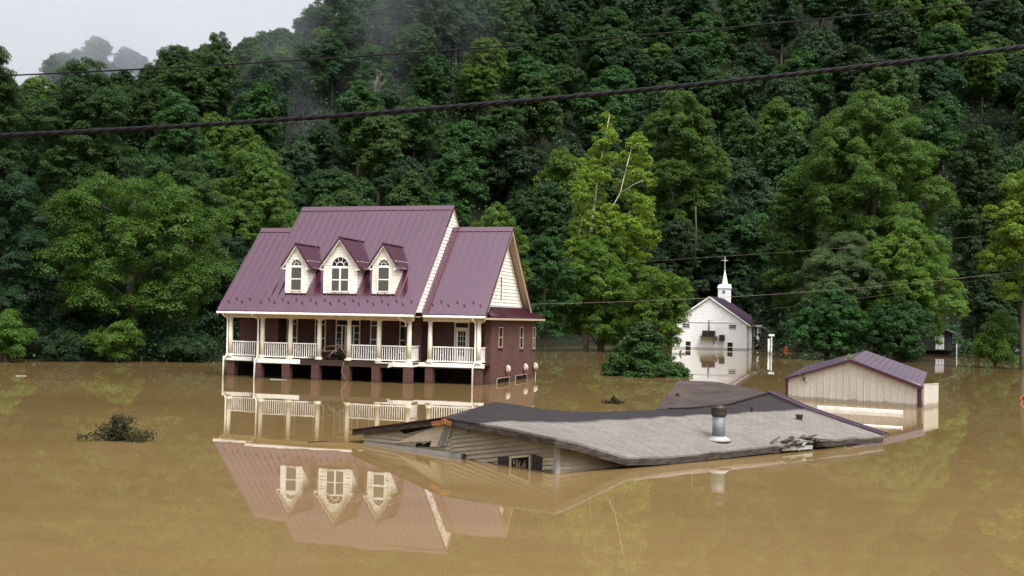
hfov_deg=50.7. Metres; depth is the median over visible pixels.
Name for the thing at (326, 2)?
forest tree
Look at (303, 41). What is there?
forest tree
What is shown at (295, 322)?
porch window
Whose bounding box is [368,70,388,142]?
tree
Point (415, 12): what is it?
forest tree
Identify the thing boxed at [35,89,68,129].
forest tree
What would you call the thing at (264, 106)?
forest tree
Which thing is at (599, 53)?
forest tree
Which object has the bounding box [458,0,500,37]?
forest tree
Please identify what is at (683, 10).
forest tree
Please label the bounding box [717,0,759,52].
forest tree
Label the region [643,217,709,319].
broadleaf tree
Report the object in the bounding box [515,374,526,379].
basement window
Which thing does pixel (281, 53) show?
forest tree
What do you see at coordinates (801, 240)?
broadleaf tree
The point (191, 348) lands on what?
shore bush
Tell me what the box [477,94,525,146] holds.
forest tree
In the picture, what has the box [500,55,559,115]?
forest tree
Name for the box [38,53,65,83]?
forest tree
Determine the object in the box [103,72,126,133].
forest tree
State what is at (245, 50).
forest tree
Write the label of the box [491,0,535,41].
forest tree
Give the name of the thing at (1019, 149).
forest tree
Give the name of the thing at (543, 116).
forest tree
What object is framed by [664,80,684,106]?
forest tree
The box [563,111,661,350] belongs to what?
sycamore tree
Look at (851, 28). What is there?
forest tree
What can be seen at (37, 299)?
broadleaf tree
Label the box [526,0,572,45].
forest tree
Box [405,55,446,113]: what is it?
forest tree
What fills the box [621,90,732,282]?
broadleaf tree
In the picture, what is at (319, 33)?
forest tree
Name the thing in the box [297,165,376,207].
forest tree
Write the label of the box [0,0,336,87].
sky
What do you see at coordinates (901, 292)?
overhead wire
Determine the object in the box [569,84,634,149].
forest tree
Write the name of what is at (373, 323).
porch window
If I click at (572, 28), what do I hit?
forest tree
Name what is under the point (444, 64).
forest tree
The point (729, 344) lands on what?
lower window
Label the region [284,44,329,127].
forest tree
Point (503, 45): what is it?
thin cable
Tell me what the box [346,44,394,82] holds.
forest tree
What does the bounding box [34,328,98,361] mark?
shore bush
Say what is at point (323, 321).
porch window
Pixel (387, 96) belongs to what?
forest tree
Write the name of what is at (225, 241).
broadleaf tree
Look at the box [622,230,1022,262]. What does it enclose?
overhead wire
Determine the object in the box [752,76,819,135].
forest tree
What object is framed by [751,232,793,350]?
broadleaf tree
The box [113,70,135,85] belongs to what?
forest tree
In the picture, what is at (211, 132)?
forest tree
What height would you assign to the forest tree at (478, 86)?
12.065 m
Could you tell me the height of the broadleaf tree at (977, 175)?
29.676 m
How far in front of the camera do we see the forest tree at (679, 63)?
228.22 m
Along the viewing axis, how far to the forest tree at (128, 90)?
163.62 m
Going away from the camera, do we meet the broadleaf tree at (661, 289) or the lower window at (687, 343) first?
the broadleaf tree at (661, 289)
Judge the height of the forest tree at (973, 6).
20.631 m
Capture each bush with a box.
[0,308,37,361]
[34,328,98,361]
[80,318,145,361]
[157,331,217,361]
[785,284,873,358]
[855,296,938,361]
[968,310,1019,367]
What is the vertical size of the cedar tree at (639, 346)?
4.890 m
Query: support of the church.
in the flood water
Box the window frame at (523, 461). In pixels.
[509,454,531,468]
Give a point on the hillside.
(576, 338)
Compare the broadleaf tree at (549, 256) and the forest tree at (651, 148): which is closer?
the broadleaf tree at (549, 256)
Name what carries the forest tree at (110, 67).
on the hillside
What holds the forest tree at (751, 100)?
on the hillside
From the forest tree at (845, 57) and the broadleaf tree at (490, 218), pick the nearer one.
the broadleaf tree at (490, 218)
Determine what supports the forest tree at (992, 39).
on the hillside
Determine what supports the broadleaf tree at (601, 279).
on the hillside
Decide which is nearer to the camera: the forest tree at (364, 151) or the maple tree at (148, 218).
the maple tree at (148, 218)
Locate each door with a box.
[454,322,469,362]
[752,326,755,341]
[935,335,943,348]
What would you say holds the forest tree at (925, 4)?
on the hillside
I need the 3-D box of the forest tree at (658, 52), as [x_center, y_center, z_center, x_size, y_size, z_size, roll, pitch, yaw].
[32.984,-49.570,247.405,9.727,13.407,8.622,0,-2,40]
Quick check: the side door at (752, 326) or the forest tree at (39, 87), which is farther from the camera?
the forest tree at (39, 87)
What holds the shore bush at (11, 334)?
on the hillside
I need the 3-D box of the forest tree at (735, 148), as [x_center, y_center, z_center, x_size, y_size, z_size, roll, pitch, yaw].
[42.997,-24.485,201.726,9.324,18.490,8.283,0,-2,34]
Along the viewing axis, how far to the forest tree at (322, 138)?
160.09 m
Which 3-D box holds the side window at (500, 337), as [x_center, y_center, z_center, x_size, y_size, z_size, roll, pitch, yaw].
[-0.589,2.655,57.483,0.100,1.160,0.780,1,-2,16]
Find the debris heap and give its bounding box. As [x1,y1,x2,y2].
[323,349,360,359]
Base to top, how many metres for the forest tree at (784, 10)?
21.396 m
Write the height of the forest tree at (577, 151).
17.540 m
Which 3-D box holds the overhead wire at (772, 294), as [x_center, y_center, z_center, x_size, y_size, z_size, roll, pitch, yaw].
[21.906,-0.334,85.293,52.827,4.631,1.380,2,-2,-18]
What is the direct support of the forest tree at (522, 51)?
on the hillside
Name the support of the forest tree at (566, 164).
on the hillside
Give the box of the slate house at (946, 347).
[897,328,957,354]
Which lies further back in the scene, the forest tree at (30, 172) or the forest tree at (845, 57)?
the forest tree at (845, 57)
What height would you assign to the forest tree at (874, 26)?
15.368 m
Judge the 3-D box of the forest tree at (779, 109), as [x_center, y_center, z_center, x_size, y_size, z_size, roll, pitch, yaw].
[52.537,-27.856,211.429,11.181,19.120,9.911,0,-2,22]
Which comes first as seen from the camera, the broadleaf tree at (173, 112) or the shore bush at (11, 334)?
the shore bush at (11, 334)
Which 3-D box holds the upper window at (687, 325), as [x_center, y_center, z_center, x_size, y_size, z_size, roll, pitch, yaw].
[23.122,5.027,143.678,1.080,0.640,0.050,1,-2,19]
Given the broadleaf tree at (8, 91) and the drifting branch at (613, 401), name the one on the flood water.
the drifting branch at (613, 401)
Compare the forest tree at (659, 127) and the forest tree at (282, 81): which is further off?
the forest tree at (659, 127)
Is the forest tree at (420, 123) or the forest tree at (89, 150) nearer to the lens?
the forest tree at (89, 150)
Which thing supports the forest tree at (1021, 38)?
on the hillside
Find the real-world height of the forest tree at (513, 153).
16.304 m
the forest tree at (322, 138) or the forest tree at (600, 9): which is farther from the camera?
the forest tree at (600, 9)
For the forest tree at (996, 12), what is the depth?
255.90 m
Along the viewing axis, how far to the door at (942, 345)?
140.30 m
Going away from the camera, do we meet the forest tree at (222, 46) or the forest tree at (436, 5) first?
the forest tree at (222, 46)
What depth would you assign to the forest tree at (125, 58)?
278.80 m
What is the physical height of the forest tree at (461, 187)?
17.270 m
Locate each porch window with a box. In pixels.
[286,319,297,349]
[314,319,325,350]
[370,320,381,352]
[399,321,404,353]
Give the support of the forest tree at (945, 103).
on the hillside
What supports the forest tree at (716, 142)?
on the hillside
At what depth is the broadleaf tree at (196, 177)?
90.66 m
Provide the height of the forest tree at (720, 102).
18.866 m
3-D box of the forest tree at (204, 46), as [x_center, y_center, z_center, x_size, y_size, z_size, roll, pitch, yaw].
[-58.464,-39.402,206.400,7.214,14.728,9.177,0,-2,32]
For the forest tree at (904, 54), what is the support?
on the hillside
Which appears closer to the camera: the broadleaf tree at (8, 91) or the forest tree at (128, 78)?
the broadleaf tree at (8, 91)
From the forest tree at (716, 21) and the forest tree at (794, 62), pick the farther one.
the forest tree at (716, 21)
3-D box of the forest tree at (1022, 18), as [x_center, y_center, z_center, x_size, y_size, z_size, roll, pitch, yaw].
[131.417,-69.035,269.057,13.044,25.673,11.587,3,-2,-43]
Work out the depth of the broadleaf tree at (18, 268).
72.67 m
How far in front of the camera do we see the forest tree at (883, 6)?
268.67 m
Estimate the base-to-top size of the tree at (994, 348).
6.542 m
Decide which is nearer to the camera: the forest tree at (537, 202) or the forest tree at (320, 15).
the forest tree at (537, 202)
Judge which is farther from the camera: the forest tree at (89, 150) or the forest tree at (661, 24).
the forest tree at (661, 24)
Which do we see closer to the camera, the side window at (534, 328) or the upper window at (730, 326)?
the side window at (534, 328)
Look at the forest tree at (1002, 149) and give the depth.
195.94 m
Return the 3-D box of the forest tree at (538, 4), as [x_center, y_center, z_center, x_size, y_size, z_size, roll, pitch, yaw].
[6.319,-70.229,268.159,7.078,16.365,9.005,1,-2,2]
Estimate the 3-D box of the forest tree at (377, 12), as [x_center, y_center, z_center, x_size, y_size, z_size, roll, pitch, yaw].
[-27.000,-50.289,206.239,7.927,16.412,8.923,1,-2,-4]
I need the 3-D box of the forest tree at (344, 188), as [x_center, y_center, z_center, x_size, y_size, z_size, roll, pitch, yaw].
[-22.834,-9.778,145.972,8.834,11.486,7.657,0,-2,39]
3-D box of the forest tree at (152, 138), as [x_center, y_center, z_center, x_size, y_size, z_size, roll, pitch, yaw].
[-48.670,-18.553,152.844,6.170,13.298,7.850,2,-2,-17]
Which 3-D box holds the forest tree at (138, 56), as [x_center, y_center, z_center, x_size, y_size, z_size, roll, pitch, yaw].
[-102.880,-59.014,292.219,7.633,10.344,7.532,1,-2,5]
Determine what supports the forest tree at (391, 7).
on the hillside
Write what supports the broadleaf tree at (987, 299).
on the hillside
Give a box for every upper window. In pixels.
[682,323,689,327]
[728,324,736,328]
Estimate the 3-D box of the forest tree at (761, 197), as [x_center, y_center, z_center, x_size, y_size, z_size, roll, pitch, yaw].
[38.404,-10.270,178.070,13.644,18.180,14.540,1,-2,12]
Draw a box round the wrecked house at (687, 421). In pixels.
[351,380,889,472]
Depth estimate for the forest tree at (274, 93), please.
166.11 m
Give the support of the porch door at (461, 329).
in the brick house at (369, 285)
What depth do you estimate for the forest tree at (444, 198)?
149.16 m
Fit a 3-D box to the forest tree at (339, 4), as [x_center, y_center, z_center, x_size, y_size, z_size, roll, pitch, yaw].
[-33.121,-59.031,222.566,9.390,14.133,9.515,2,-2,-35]
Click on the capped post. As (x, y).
(771, 335)
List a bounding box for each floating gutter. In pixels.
[817,406,902,413]
[864,424,902,427]
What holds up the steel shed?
in the flood water
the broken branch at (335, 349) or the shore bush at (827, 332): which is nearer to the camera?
the broken branch at (335, 349)
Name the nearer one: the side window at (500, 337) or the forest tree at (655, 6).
the side window at (500, 337)
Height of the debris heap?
0.589 m
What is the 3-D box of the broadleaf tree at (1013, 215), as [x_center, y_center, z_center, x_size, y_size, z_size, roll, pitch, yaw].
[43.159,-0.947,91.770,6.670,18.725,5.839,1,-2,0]
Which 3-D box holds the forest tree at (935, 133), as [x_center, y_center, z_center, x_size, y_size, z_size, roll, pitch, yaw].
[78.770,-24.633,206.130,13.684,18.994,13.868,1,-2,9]
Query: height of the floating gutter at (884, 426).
0.115 m
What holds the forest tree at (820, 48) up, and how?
on the hillside
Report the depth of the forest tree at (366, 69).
180.93 m
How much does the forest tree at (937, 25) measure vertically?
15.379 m
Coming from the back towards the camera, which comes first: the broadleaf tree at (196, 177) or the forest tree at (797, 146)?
the forest tree at (797, 146)
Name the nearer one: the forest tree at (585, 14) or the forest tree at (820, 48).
the forest tree at (820, 48)
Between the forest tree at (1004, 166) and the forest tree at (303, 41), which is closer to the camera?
the forest tree at (1004, 166)
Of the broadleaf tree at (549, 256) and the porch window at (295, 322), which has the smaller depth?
the porch window at (295, 322)
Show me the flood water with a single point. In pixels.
(226, 475)
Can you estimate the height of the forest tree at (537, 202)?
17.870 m
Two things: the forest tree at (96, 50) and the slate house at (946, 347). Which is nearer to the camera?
the slate house at (946, 347)
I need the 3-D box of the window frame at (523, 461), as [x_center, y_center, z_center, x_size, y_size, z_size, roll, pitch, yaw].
[0.186,4.310,24.851,0.675,1.024,0.060,0,-2,44]
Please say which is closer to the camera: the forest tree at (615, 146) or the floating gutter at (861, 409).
the floating gutter at (861, 409)
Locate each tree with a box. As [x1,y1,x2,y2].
[0,45,29,187]
[0,70,35,244]
[0,172,52,358]
[5,114,47,175]
[7,178,35,238]
[11,212,181,339]
[14,57,143,238]
[17,88,41,114]
[18,75,56,110]
[26,170,240,357]
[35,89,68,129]
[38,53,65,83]
[46,52,73,79]
[46,80,68,98]
[62,48,86,68]
[77,143,127,176]
[80,36,107,59]
[82,36,113,68]
[95,62,120,76]
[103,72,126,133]
[103,85,151,146]
[112,46,139,72]
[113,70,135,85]
[122,50,141,74]
[123,81,164,151]
[131,65,157,108]
[131,91,220,316]
[134,55,149,74]
[141,57,168,103]
[144,44,200,92]
[145,116,187,166]
[151,61,221,116]
[155,154,227,332]
[164,49,195,97]
[189,50,241,114]
[194,31,236,105]
[194,233,249,348]
[196,47,241,76]
[196,111,231,177]
[197,43,206,49]
[204,143,298,280]
[214,124,265,174]
[222,141,296,235]
[226,80,284,149]
[232,36,268,91]
[233,55,295,116]
[242,78,291,138]
[252,27,301,57]
[259,187,311,227]
[270,45,301,95]
[276,141,330,195]
[278,33,317,54]
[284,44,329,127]
[290,121,344,168]
[291,1,340,42]
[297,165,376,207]
[304,33,363,106]
[310,189,378,206]
[311,26,331,48]
[312,175,373,201]
[315,0,338,12]
[326,78,388,175]
[328,4,372,79]
[329,0,357,15]
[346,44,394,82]
[346,60,391,89]
[347,105,412,204]
[351,0,390,43]
[361,84,401,136]
[368,0,395,36]
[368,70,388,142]
[370,155,437,205]
[383,169,437,205]
[385,0,417,26]
[389,22,436,67]
[390,94,438,161]
[394,0,434,42]
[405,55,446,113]
[415,189,472,226]
[423,54,459,98]
[427,140,489,223]
[428,0,482,68]
[429,0,448,17]
[431,120,495,175]
[454,64,499,124]
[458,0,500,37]
[462,36,509,89]
[467,219,517,240]
[473,201,533,283]
[476,129,548,211]
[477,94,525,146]
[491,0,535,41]
[497,12,537,63]
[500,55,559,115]
[503,35,546,82]
[503,181,577,275]
[514,72,564,167]
[521,234,579,350]
[525,146,605,261]
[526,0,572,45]
[529,0,551,15]
[534,33,576,70]
[545,63,586,125]
[547,229,654,351]
[554,12,586,48]
[558,0,595,50]
[558,143,607,207]
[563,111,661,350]
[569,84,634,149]
[576,0,603,11]
[581,7,638,53]
[581,24,638,79]
[583,65,643,114]
[590,6,626,31]
[590,134,628,169]
[594,159,634,226]
[600,0,650,32]
[600,321,693,377]
[607,45,655,106]
[620,266,694,350]
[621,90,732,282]
[623,125,665,217]
[628,82,691,136]
[629,113,673,158]
[635,15,683,61]
[637,0,672,25]
[640,42,670,85]
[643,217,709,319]
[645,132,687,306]
[653,43,715,103]
[658,189,724,280]
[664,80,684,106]
[667,0,714,33]
[679,11,726,74]
[680,112,723,168]
[693,208,776,308]
[694,67,746,138]
[694,206,696,261]
[697,194,773,315]
[700,153,756,209]
[702,11,739,67]
[706,170,781,232]
[716,0,763,21]
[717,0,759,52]
[718,107,765,166]
[723,65,763,117]
[730,41,778,94]
[750,96,811,156]
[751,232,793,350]
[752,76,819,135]
[755,120,818,228]
[755,165,822,352]
[757,0,803,31]
[760,0,802,66]
[765,47,834,109]
[785,88,959,351]
[786,27,843,100]
[790,231,891,355]
[800,0,840,29]
[812,117,869,174]
[820,44,880,104]
[829,0,875,52]
[829,87,890,145]
[833,0,878,41]
[849,219,970,359]
[850,65,920,135]
[865,0,921,41]
[866,1,923,58]
[878,47,923,83]
[897,109,967,195]
[905,52,967,107]
[906,0,936,23]
[912,23,971,69]
[922,0,972,35]
[923,90,966,170]
[931,20,965,49]
[943,124,1016,355]
[950,128,1016,201]
[959,248,1021,357]
[961,43,1006,112]
[962,0,1023,47]
[962,31,1019,100]
[963,0,1011,25]
[975,168,1023,369]
[988,153,1023,235]
[991,56,1023,130]
[1002,141,1023,178]
[1012,87,1023,142]
[1013,49,1023,63]
[1016,0,1023,25]
[1018,35,1023,44]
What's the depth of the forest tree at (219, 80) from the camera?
170.40 m
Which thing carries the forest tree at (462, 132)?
on the hillside
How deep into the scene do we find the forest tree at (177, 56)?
182.06 m
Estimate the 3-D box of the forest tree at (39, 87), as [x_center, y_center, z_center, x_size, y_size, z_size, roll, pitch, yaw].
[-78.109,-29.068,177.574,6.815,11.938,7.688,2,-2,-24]
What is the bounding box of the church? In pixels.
[673,260,765,349]
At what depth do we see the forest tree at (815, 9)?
278.90 m
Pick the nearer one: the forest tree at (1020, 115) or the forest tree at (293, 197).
the forest tree at (293, 197)
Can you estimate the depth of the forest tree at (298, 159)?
147.99 m
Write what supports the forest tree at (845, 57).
on the hillside
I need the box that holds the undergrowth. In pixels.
[4,0,1023,362]
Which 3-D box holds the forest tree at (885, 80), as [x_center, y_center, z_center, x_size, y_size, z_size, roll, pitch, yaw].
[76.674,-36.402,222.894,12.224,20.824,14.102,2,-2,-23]
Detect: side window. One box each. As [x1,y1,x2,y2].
[498,327,503,348]
[519,327,523,349]
[532,327,535,349]
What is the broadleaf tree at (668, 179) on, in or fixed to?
on the hillside
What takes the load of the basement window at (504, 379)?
in the brick house at (369, 285)
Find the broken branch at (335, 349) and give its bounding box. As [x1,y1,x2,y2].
[322,342,346,356]
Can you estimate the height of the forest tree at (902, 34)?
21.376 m
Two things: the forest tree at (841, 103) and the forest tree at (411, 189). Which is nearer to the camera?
the forest tree at (411, 189)
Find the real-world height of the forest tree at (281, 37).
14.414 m
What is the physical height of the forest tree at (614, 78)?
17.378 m
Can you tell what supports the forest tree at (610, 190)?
on the hillside
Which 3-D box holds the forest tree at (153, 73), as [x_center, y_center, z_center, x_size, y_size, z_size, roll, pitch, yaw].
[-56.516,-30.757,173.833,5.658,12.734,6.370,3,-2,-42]
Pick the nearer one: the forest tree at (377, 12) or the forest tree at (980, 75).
the forest tree at (377, 12)
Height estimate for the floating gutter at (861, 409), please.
0.180 m
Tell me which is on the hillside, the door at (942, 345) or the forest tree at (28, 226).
the forest tree at (28, 226)
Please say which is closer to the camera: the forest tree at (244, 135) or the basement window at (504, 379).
the basement window at (504, 379)
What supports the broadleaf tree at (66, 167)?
on the hillside
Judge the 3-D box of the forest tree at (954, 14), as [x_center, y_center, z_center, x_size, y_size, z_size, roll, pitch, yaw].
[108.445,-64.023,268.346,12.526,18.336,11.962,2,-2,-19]
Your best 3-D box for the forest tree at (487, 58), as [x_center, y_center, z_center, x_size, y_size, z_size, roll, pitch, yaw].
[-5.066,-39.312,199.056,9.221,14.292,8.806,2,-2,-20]
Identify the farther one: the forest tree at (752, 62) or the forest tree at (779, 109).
the forest tree at (752, 62)
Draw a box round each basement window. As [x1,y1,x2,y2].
[496,376,509,383]
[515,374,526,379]
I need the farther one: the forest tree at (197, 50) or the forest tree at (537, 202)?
the forest tree at (197, 50)
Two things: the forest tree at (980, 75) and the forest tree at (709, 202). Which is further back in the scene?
the forest tree at (980, 75)
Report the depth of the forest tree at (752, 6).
278.34 m
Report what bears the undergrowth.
on the hillside
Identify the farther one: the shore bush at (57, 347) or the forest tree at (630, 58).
the forest tree at (630, 58)
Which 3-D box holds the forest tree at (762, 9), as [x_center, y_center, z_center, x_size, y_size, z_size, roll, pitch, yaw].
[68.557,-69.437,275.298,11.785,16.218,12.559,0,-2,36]
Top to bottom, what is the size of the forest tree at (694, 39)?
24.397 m
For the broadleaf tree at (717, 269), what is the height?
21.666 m
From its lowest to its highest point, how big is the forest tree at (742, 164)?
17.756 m
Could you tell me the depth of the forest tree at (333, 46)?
187.05 m
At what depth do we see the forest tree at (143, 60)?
285.24 m
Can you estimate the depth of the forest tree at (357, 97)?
164.70 m
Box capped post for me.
[768,334,774,353]
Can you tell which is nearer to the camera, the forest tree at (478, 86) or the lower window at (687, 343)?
the lower window at (687, 343)
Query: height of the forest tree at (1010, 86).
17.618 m
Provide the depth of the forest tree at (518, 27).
221.59 m
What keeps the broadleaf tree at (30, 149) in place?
on the hillside
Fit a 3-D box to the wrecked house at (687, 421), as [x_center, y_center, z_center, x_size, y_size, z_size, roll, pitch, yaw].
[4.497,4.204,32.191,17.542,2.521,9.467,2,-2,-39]
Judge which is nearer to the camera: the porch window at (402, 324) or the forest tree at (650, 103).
the porch window at (402, 324)
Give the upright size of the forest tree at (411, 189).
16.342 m
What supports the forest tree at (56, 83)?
on the hillside
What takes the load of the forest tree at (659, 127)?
on the hillside
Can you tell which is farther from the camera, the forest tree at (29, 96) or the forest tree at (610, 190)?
the forest tree at (610, 190)
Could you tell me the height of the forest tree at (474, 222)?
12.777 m
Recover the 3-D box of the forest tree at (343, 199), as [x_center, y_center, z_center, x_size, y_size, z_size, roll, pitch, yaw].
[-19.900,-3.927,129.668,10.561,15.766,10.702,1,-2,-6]
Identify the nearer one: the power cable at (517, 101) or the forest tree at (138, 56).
the power cable at (517, 101)
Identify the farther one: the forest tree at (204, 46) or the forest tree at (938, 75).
the forest tree at (938, 75)
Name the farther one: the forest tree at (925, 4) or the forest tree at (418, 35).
the forest tree at (925, 4)
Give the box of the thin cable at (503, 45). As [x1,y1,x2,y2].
[0,0,1004,76]
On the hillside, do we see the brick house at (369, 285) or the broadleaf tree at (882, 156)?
the broadleaf tree at (882, 156)
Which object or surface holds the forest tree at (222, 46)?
on the hillside
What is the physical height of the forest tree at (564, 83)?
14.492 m
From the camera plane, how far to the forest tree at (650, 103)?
210.32 m
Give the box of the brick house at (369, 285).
[216,205,544,384]
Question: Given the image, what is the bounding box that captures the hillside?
[2,0,1023,361]
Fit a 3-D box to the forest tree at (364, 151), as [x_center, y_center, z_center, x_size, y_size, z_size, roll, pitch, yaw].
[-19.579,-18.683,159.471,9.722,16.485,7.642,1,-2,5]
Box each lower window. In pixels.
[685,341,690,347]
[727,342,732,349]
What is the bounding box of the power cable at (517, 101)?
[0,44,1023,137]
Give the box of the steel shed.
[783,351,938,407]
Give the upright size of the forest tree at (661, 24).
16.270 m
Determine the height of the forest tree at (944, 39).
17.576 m
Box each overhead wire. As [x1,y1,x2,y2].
[553,271,1019,303]
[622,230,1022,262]
[774,275,1004,308]
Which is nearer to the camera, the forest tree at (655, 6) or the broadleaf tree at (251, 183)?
the broadleaf tree at (251, 183)
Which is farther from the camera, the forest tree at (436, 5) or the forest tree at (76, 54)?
the forest tree at (76, 54)
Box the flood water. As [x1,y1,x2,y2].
[0,346,1023,575]
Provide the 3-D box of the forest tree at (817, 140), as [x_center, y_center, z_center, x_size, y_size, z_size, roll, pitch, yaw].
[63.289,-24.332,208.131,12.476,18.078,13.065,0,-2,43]
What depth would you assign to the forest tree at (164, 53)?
188.07 m
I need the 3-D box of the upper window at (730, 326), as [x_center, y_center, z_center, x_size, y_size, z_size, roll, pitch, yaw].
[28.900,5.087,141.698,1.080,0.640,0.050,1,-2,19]
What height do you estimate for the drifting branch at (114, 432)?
0.988 m
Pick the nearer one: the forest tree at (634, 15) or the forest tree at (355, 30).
the forest tree at (355, 30)
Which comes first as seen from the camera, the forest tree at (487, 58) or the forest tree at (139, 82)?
the forest tree at (139, 82)
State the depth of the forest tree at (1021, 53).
233.34 m
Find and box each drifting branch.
[72,412,156,442]
[602,395,624,403]
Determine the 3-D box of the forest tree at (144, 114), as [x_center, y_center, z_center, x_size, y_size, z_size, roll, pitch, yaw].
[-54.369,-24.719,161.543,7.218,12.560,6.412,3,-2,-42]
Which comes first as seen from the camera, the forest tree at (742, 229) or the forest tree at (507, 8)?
the forest tree at (742, 229)
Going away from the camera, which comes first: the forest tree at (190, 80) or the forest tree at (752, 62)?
the forest tree at (190, 80)
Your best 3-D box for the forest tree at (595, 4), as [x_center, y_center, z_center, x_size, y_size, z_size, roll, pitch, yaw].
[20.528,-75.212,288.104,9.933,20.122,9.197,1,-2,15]
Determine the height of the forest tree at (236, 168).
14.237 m
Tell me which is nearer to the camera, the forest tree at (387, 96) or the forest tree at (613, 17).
the forest tree at (387, 96)
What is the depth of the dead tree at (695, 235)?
153.22 m
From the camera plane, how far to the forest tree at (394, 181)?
153.64 m
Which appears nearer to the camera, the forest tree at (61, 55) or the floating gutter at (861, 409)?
the floating gutter at (861, 409)
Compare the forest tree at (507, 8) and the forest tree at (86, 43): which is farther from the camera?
the forest tree at (86, 43)
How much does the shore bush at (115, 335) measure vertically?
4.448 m
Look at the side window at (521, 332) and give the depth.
61.41 m
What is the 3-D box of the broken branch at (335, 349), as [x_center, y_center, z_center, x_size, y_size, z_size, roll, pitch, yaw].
[-9.202,3.289,56.671,1.567,0.992,0.323,1,-2,16]
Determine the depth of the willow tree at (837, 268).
111.88 m
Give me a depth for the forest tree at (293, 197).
136.07 m
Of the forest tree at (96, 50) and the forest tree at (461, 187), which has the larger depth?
the forest tree at (96, 50)
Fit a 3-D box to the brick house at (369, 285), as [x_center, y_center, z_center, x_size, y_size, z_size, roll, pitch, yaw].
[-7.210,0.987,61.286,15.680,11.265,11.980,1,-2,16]
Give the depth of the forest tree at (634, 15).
275.66 m
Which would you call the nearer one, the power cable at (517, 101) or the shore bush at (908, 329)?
the power cable at (517, 101)
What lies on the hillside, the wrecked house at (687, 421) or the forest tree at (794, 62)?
the forest tree at (794, 62)
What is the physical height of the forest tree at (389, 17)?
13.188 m
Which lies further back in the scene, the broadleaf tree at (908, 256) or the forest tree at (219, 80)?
the forest tree at (219, 80)
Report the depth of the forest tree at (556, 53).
234.56 m
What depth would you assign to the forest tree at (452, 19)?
206.94 m

